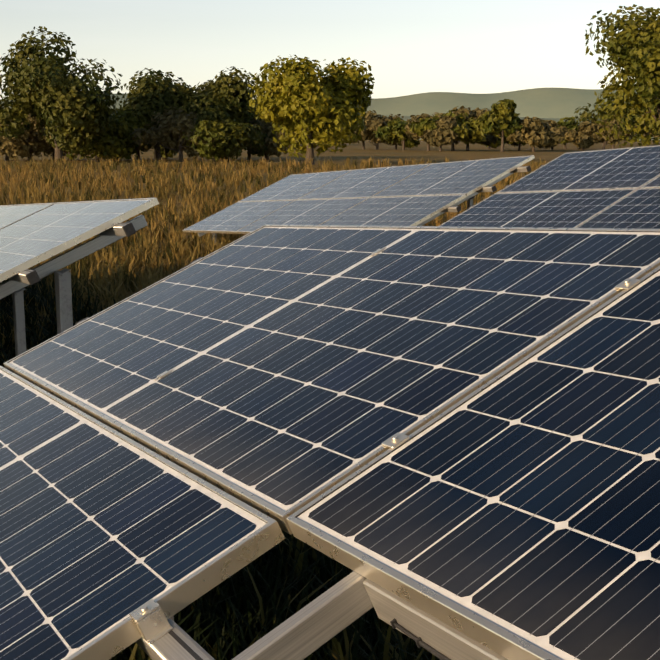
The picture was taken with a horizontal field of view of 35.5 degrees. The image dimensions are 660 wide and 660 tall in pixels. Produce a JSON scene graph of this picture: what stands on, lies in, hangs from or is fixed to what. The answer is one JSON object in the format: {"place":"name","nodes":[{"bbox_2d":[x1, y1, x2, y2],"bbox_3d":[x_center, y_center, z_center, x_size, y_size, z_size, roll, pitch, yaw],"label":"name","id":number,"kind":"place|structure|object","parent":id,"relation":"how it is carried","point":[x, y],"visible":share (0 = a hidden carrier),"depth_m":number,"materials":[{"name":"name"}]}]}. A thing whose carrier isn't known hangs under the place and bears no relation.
{"place":"outdoors","nodes":[
{"label":"outdoors","id":0,"kind":"place"},
{"bbox_2d":[0,263,438,659],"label":"grass","id":1,"kind":"structure","parent":0,"point":[230,604],"depth_m":3.92,"materials":[{"name":"green plant"}]},
{"bbox_2d":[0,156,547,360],"bbox_3d":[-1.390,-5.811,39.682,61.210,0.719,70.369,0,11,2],"label":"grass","id":2,"kind":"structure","parent":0,"point":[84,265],"depth_m":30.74,"materials":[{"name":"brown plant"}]},
{"bbox_2d":[0,140,659,658],"bbox_3d":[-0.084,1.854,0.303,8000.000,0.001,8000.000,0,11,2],"label":"ground","id":3,"kind":"structure","parent":0,"point":[392,154],"depth_m":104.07,"materials":[{"name":"brown plant"}]},
{"bbox_2d":[0,125,38,160],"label":"tree","id":4,"kind":"object","parent":3,"relation":"on","point":[6,158],"visible":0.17,"depth_m":89.22,"materials":[{"name":"green plant"}]},
{"bbox_2d":[0,112,50,160],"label":"hedge bush","id":5,"kind":"object","parent":3,"relation":"on","point":[14,148],"visible":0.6,"depth_m":86.33,"materials":[{"name":"green plant"}]},
{"bbox_2d":[30,127,67,159],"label":"tree","id":6,"kind":"object","parent":3,"relation":"on","point":[50,150],"visible":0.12,"depth_m":91.95,"materials":[{"name":"green plant"}]},
{"bbox_2d":[0,26,126,162],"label":"tree","id":7,"kind":"object","parent":3,"relation":"on","point":[71,108],"visible":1,"depth_m":76.60,"materials":[{"name":"green plant"}]},
{"bbox_2d":[42,133,90,160],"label":"tree","id":8,"kind":"object","parent":3,"relation":"on","point":[44,137],"depth_m":87.41,"materials":[{"name":"green plant"}]},
{"bbox_2d":[0,215,147,355],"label":"solar panel support","id":9,"kind":"object","parent":3,"relation":"on","point":[15,285],"visible":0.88,"depth_m":5.85,"materials":[{"name":"metal"}]},
{"bbox_2d":[0,198,158,281],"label":"solar panel","id":10,"kind":"object","parent":9,"relation":"on","point":[31,235],"visible":1,"depth_m":6.20,"materials":[{"name":"glass"}]},
{"bbox_2d":[50,116,131,161],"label":"hedge bush","id":11,"kind":"object","parent":3,"relation":"on","point":[113,150],"visible":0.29,"depth_m":83.05,"materials":[{"name":"green plant"}]},
{"bbox_2d":[63,108,150,161],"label":"hedge bush","id":12,"kind":"object","parent":3,"relation":"on","point":[127,129],"visible":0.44,"depth_m":84.03,"materials":[{"name":"green plant"}]},
{"bbox_2d":[135,141,162,158],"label":"tree","id":13,"kind":"object","parent":3,"relation":"on","point":[145,149],"visible":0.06,"depth_m":94.04,"materials":[{"name":"green plant"}]},
{"bbox_2d":[120,68,198,159],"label":"tree","id":14,"kind":"object","parent":3,"relation":"on","point":[148,96],"visible":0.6,"depth_m":87.84,"materials":[{"name":"green plant"}]},
{"bbox_2d":[153,143,177,159],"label":"hedge bush","id":15,"kind":"object","parent":3,"relation":"on","point":[165,155],"visible":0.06,"depth_m":93.58,"materials":[{"name":"green plant"}]},
{"bbox_2d":[130,107,214,161],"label":"hedge bush","id":16,"kind":"object","parent":3,"relation":"on","point":[174,125],"visible":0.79,"depth_m":83.91,"materials":[{"name":"green plant"}]},
{"bbox_2d":[182,120,250,160],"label":"hedge bush","id":17,"kind":"object","parent":3,"relation":"on","point":[207,150],"visible":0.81,"depth_m":81.05,"materials":[{"name":"green plant"}]},
{"bbox_2d":[178,66,257,160],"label":"tree","id":18,"kind":"object","parent":3,"relation":"on","point":[223,97],"visible":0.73,"depth_m":85.80,"materials":[{"name":"green plant"}]},
{"bbox_2d":[189,116,264,161],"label":"hedge bush","id":19,"kind":"object","parent":3,"relation":"on","point":[233,149],"visible":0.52,"depth_m":82.24,"materials":[{"name":"green plant"}]},
{"bbox_2d":[244,118,277,159],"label":"hedge bush","id":20,"kind":"object","parent":3,"relation":"on","point":[259,153],"visible":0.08,"depth_m":88.91,"materials":[{"name":"green plant"}]},
{"bbox_2d":[246,118,293,159],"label":"hedge bush","id":21,"kind":"object","parent":3,"relation":"on","point":[267,127],"visible":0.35,"depth_m":88.68,"materials":[{"name":"green plant"}]},
{"bbox_2d":[129,531,439,659],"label":"weeds under table","id":22,"kind":"object","parent":3,"relation":"on","point":[336,646],"visible":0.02,"depth_m":3.64,"materials":[{"name":"green plant"}]},
{"bbox_2d":[75,257,507,659],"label":"mounting frame","id":23,"kind":"object","parent":3,"relation":"on","point":[303,633],"visible":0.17,"depth_m":1.53,"materials":[{"name":"metal"}]},
{"bbox_2d":[0,224,659,659],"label":"table modules","id":24,"kind":"object","parent":23,"relation":"on","point":[456,428],"visible":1,"depth_m":1.98,"materials":[{"name":"glass"}]},
{"bbox_2d":[247,55,374,164],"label":"yellow tree","id":25,"kind":"object","parent":3,"relation":"on","point":[325,113],"visible":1,"depth_m":72.64,"materials":[{"name":"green plant"}]},
{"bbox_2d":[198,166,530,244],"bbox_3d":[0.283,-1.172,15.268,2.345,1.577,6.814,-31,20,-24],"label":"mounting frame","id":26,"kind":"object","parent":3,"relation":"on","point":[469,198],"visible":0.17,"depth_m":12.52,"materials":[{"name":"metal"}]},
{"bbox_2d":[182,155,534,233],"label":"back table modules","id":27,"kind":"object","parent":26,"relation":"on","point":[411,195],"visible":0.92,"depth_m":14.38,"materials":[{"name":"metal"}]},
{"bbox_2d":[342,110,387,149],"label":"tree","id":28,"kind":"object","parent":3,"relation":"on","point":[372,123],"visible":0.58,"depth_m":174.78,"materials":[{"name":"green plant"}]},
{"bbox_2d":[366,114,407,149],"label":"tree","id":29,"kind":"object","parent":3,"relation":"on","point":[389,118],"visible":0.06,"depth_m":177.28,"materials":[{"name":"green plant"}]},
{"bbox_2d":[384,141,407,149],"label":"tree","id":30,"kind":"object","parent":3,"relation":"on","point":[393,144],"visible":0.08,"depth_m":178.17,"materials":[{"name":"green plant"}]},
{"bbox_2d":[372,118,419,149],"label":"tree","id":31,"kind":"object","parent":3,"relation":"on","point":[393,131],"visible":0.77,"depth_m":165.33,"materials":[{"name":"green plant"}]},
{"bbox_2d":[405,112,442,150],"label":"tree","id":32,"kind":"object","parent":3,"relation":"on","point":[414,118],"visible":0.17,"depth_m":160.54,"materials":[{"name":"green plant"}]},
{"bbox_2d":[421,116,457,150],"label":"tree","id":33,"kind":"object","parent":3,"relation":"on","point":[439,137],"visible":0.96,"depth_m":151.80,"materials":[{"name":"beige plant"}]},
{"bbox_2d":[409,109,488,150],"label":"tree","id":34,"kind":"object","parent":3,"relation":"on","point":[464,130],"visible":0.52,"depth_m":154.48,"materials":[{"name":"green plant"}]},
{"bbox_2d":[444,105,498,150],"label":"tree","id":35,"kind":"object","parent":3,"relation":"on","point":[476,113],"visible":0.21,"depth_m":160.07,"materials":[{"name":"green plant"}]},
{"bbox_2d":[481,140,504,148],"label":"tree","id":36,"kind":"object","parent":3,"relation":"on","point":[495,146],"depth_m":192.64,"materials":[{"name":"green plant"}]},
{"bbox_2d":[473,99,523,151],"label":"tree","id":37,"kind":"object","parent":3,"relation":"on","point":[499,120],"visible":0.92,"depth_m":146.46,"materials":[{"name":"green plant"}]},
{"bbox_2d":[498,138,525,150],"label":"tree","id":38,"kind":"object","parent":3,"relation":"on","point":[518,144],"visible":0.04,"depth_m":161.48,"materials":[{"name":"green plant"}]},
{"bbox_2d":[506,116,563,151],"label":"tree","id":39,"kind":"object","parent":3,"relation":"on","point":[534,133],"visible":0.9,"depth_m":147.13,"materials":[{"name":"beige plant"}]},
{"bbox_2d":[537,120,567,149],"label":"tree","id":40,"kind":"object","parent":3,"relation":"on","point":[561,130],"visible":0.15,"depth_m":167.77,"materials":[{"name":"beige plant"}]},
{"bbox_2d":[557,116,578,148],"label":"tree","id":41,"kind":"object","parent":3,"relation":"on","point":[571,123],"visible":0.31,"depth_m":191.44,"materials":[{"name":"green plant"}]},
{"bbox_2d":[564,120,601,150],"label":"tree","id":42,"kind":"object","parent":3,"relation":"on","point":[585,136],"visible":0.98,"depth_m":162.60,"materials":[{"name":"brown plant"}]},
{"bbox_2d":[574,103,640,144],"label":"tree line","id":43,"kind":"object","parent":3,"relation":"on","point":[585,116],"visible":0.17,"depth_m":283.34,"materials":[{"name":"green plant"}]},
{"bbox_2d":[597,115,636,148],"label":"tree","id":44,"kind":"object","parent":3,"relation":"on","point":[612,139],"visible":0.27,"depth_m":161.39,"materials":[{"name":"green plant"}]},
{"bbox_2d":[585,4,659,147],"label":"tree","id":45,"kind":"object","parent":3,"relation":"on","point":[636,55],"visible":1,"depth_m":69.93,"materials":[{"name":"green plant"}]},
{"bbox_2d":[642,110,658,137],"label":"tree line","id":46,"kind":"object","parent":3,"relation":"on","point":[651,130],"visible":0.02,"depth_m":277.72,"materials":[{"name":"green plant"}]},
{"bbox_3d":[4.313,-0.114,8.287,2.582,2.135,8.978,-31,20,-24],"label":"back solar table structure","id":47,"kind":"object","parent":3,"relation":"on","visible":0},
{"bbox_2d":[439,145,659,228],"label":"back table modules","id":48,"kind":"object","parent":47,"relation":"on","point":[614,188],"visible":0.85,"depth_m":10.60,"materials":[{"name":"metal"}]},
{"bbox_2d":[0,88,659,118],"bbox_3d":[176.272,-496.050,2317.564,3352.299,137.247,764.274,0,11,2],"label":"hill ridge","id":49,"kind":"structure","parent":0,"point":[550,102],"depth_m":2599.53,"materials":[{"name":"green plant"}]},
{"bbox_2d":[0,0,659,98],"label":"sky","id":50,"kind":"structure","parent":0,"point":[410,47],"materials":[{"name":"white"}]},
{"bbox_2d":[375,115,659,139],"bbox_3d":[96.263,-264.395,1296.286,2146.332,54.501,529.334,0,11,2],"label":"hill ridge","id":51,"kind":"structure","parent":0,"point":[409,117],"depth_m":1523.47,"materials":[{"name":"green plant"}]}
]}

